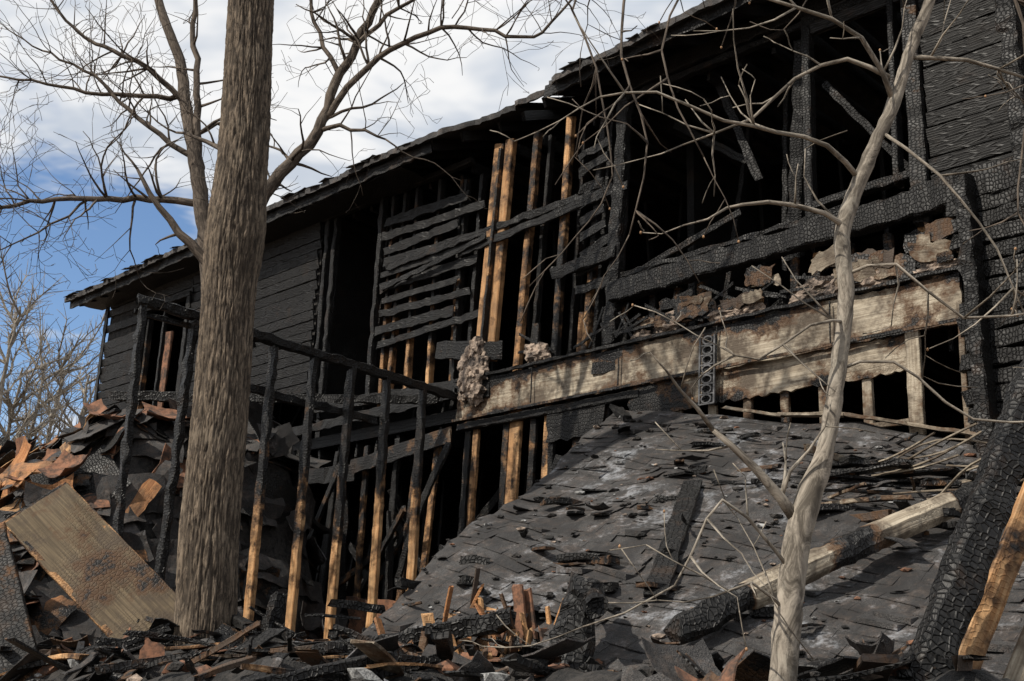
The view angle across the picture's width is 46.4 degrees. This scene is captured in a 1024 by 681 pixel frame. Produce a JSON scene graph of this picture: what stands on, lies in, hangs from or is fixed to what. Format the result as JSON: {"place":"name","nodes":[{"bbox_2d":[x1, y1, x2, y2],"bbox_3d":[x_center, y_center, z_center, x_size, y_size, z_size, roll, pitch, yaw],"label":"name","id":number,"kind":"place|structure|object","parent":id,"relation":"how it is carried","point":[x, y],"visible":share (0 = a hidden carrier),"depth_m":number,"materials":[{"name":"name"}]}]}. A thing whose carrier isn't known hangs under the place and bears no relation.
{"place":"outdoors","nodes":[
{"label":"outdoors","id":0,"kind":"place"},
{"bbox_2d":[0,0,704,445],"label":"sky","id":1,"kind":"structure","parent":0,"point":[455,98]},
{"bbox_2d":[153,8,1013,598],"bbox_3d":[0.401,1.077,15.295,17.659,6.367,2.952,-14,-23,42],"label":"interior framing","id":2,"kind":"object","parent":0,"point":[491,452],"visible":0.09,"depth_m":14.75,"materials":[{"name":"black wood"}]},
{"bbox_3d":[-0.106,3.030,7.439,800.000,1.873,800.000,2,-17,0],"label":"ground","id":3,"kind":"structure","parent":0,"visible":0},
{"bbox_2d":[0,521,37,666],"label":"leaning board","id":4,"kind":"object","parent":3,"relation":"on","point":[15,621],"visible":0.82,"depth_m":9.13,"materials":[{"name":"black wood"}]},
{"bbox_2d":[0,235,105,447],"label":"distant bare trees","id":5,"kind":"object","parent":3,"relation":"on","point":[28,420],"visible":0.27,"depth_m":37.12,"materials":[{"name":"grey plant"}]},
{"bbox_2d":[5,481,175,638],"bbox_3d":[-3.023,2.041,9.411,2.209,1.947,0.357,-1,-17,11],"label":"scorched door panel","id":6,"kind":"structure","parent":3,"relation":"on","point":[102,573],"depth_m":9.54,"materials":[{"name":"brown wood"}]},
{"bbox_2d":[0,397,347,649],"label":"shingle debris heap","id":7,"kind":"object","parent":3,"relation":"on","point":[83,457],"visible":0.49,"depth_m":13.09,"materials":[{"name":"brown wood"}]},
{"bbox_2d":[259,594,286,637],"bbox_3d":[-1.795,2.258,8.596,0.284,0.883,0.136,14,-21,-34],"label":"charred post","id":8,"kind":"object","parent":3,"relation":"on","point":[272,613],"visible":0.41,"depth_m":8.67,"materials":[{"name":"black wood"}]},
{"bbox_2d":[100,293,458,641],"bbox_3d":[-2.613,1.690,12.220,2.973,3.478,4.164,-79,-81,73],"label":"porch stud frame","id":9,"kind":"object","parent":3,"relation":"on","point":[310,401],"visible":0.79,"depth_m":12.32,"materials":[{"name":"black wood"}]},
{"bbox_2d":[292,300,974,633],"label":"wall studs","id":10,"kind":"object","parent":9,"relation":"attached to","point":[575,420],"depth_m":13.72,"materials":[{"name":"brown wood"}]},
{"bbox_2d":[161,0,931,421],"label":"wall studs","id":11,"kind":"object","parent":10,"relation":"on","point":[595,258],"depth_m":13.30,"materials":[{"name":"black wood"}]},
{"bbox_2d":[70,0,900,309],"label":"rafters and fascia","id":12,"kind":"object","parent":11,"relation":"on","point":[402,172],"visible":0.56,"depth_m":15.51,"materials":[{"name":"black wood"}]},
{"bbox_2d":[93,0,1011,409],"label":"burned siding","id":13,"kind":"object","parent":11,"relation":"attached to","point":[973,132],"visible":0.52,"depth_m":14.97,"materials":[{"name":"brown charred wood"}]},
{"bbox_2d":[137,291,194,408],"bbox_3d":[-5.598,0.593,19.422,1.559,2.539,0.462,-14,-23,42],"label":"side window","id":14,"kind":"structure","parent":13,"relation":"attached to","point":[164,353],"depth_m":19.47,"materials":[{"name":"black wood"}]},
{"bbox_2d":[452,265,963,421],"bbox_3d":[1.561,0.281,12.014,6.184,0.908,0.141,-14,-23,42],"label":"scorched rim band","id":15,"kind":"object","parent":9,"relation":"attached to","point":[780,370],"visible":0.88,"depth_m":11.38,"materials":[{"name":"beige wood"}]},
{"bbox_2d":[698,334,715,405],"bbox_3d":[1.900,0.286,11.596,0.220,0.694,0.055,-14,-23,42],"label":"perforated metal strap","id":16,"kind":"object","parent":15,"relation":"attached to","point":[707,388],"visible":0.97,"depth_m":11.58,"materials":[{"name":"grey metal"}]},
{"bbox_2d":[457,217,959,406],"bbox_3d":[1.657,-0.147,12.092,6.247,0.895,0.276,-13,-23,41],"label":"insulation and stub studs","id":17,"kind":"object","parent":15,"relation":"on","point":[927,246],"visible":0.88,"depth_m":11.47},
{"bbox_2d":[79,0,561,645],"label":"bare oak tree","id":18,"kind":"object","parent":3,"relation":"on","point":[229,254],"visible":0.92,"depth_m":9.28,"materials":[{"name":"brown plant"}]},
{"bbox_2d":[0,0,660,310],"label":"bare maple tree","id":19,"kind":"object","parent":3,"relation":"on","point":[199,201],"visible":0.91,"depth_m":12.16,"materials":[{"name":"brown plant"}]},
{"bbox_2d":[0,599,1023,680],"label":"fire rubble","id":20,"kind":"object","parent":3,"relation":"on","point":[241,649],"visible":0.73,"depth_m":6.56,"materials":[{"name":"black wood"}]},
{"bbox_2d":[337,608,514,655],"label":"charred beam","id":21,"kind":"structure","parent":20,"relation":"on","point":[488,624],"depth_m":7.49,"materials":[{"name":"black wood"}]},
{"bbox_2d":[946,0,1023,580],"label":"charred return wall","id":22,"kind":"structure","parent":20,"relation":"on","point":[990,344],"depth_m":9.68,"materials":[{"name":"black wood"}]},
{"bbox_2d":[143,111,1023,619],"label":"interior shell","id":23,"kind":"object","parent":3,"relation":"on","point":[353,299],"visible":0.19,"depth_m":16.93},
{"bbox_2d":[63,0,1023,302],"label":"roof","id":24,"kind":"structure","parent":23,"relation":"on","point":[849,86],"depth_m":15.95,"materials":[{"name":"black wood"}]},
{"bbox_2d":[607,155,1017,303],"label":"charred sill beam","id":25,"kind":"structure","parent":23,"relation":"attached to","point":[930,198],"depth_m":11.23,"materials":[{"name":"black wood"}]},
{"bbox_2d":[362,404,1023,678],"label":"collapsed shingle roof","id":26,"kind":"structure","parent":3,"relation":"on","point":[878,607],"depth_m":8.48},
{"bbox_2d":[550,577,608,664],"bbox_3d":[0.357,1.851,7.011,0.409,0.976,0.698,1,-17,4],"label":"charred post stump","id":27,"kind":"object","parent":26,"relation":"on","point":[586,600],"visible":0.82,"depth_m":6.91,"materials":[{"name":"black wood"}]},
{"bbox_2d":[303,412,1023,666],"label":"roof top debris","id":28,"kind":"object","parent":26,"relation":"on","point":[853,470],"visible":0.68,"depth_m":8.52,"materials":[{"name":"black wood"}]},
{"bbox_2d":[642,480,701,596],"bbox_3d":[1.167,1.362,8.484,0.177,1.064,1.791,-3,-18,16],"label":"charred plank","id":29,"kind":"object","parent":26,"relation":"on","point":[663,569],"visible":0.92,"depth_m":8.35,"materials":[{"name":"black wood"}]},
{"bbox_2d":[663,483,972,644],"bbox_3d":[2.114,1.340,7.485,2.648,1.248,0.204,10,-19,-24],"label":"fallen charred log","id":30,"kind":"object","parent":26,"relation":"on","point":[713,614],"visible":0.78,"depth_m":7.33,"materials":[{"name":"beige wood"}]},
{"bbox_2d":[812,652,982,669],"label":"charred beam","id":31,"kind":"structure","parent":26,"relation":"on","point":[859,656],"depth_m":5.91,"materials":[{"name":"black wood"}]},
{"bbox_2d":[375,0,1023,680],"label":"young bare tree","id":32,"kind":"object","parent":3,"relation":"on","point":[801,510],"visible":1,"depth_m":4.71,"materials":[{"name":"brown plant"}]},
{"bbox_2d":[906,358,1023,680],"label":"leaning charred beam","id":33,"kind":"structure","parent":3,"relation":"on","point":[951,608],"depth_m":5.44,"materials":[{"name":"black wood"}]},
{"bbox_2d":[953,482,1023,669],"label":"leaning board","id":34,"kind":"object","parent":3,"relation":"on","point":[999,582],"visible":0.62,"depth_m":5.67,"materials":[{"name":"brown wood"}]},
{"bbox_2d":[1002,625,1023,680],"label":"leaning board","id":35,"kind":"object","parent":3,"relation":"on","point":[1014,669],"visible":1,"depth_m":5.40,"materials":[{"name":"wood"}]}
]}

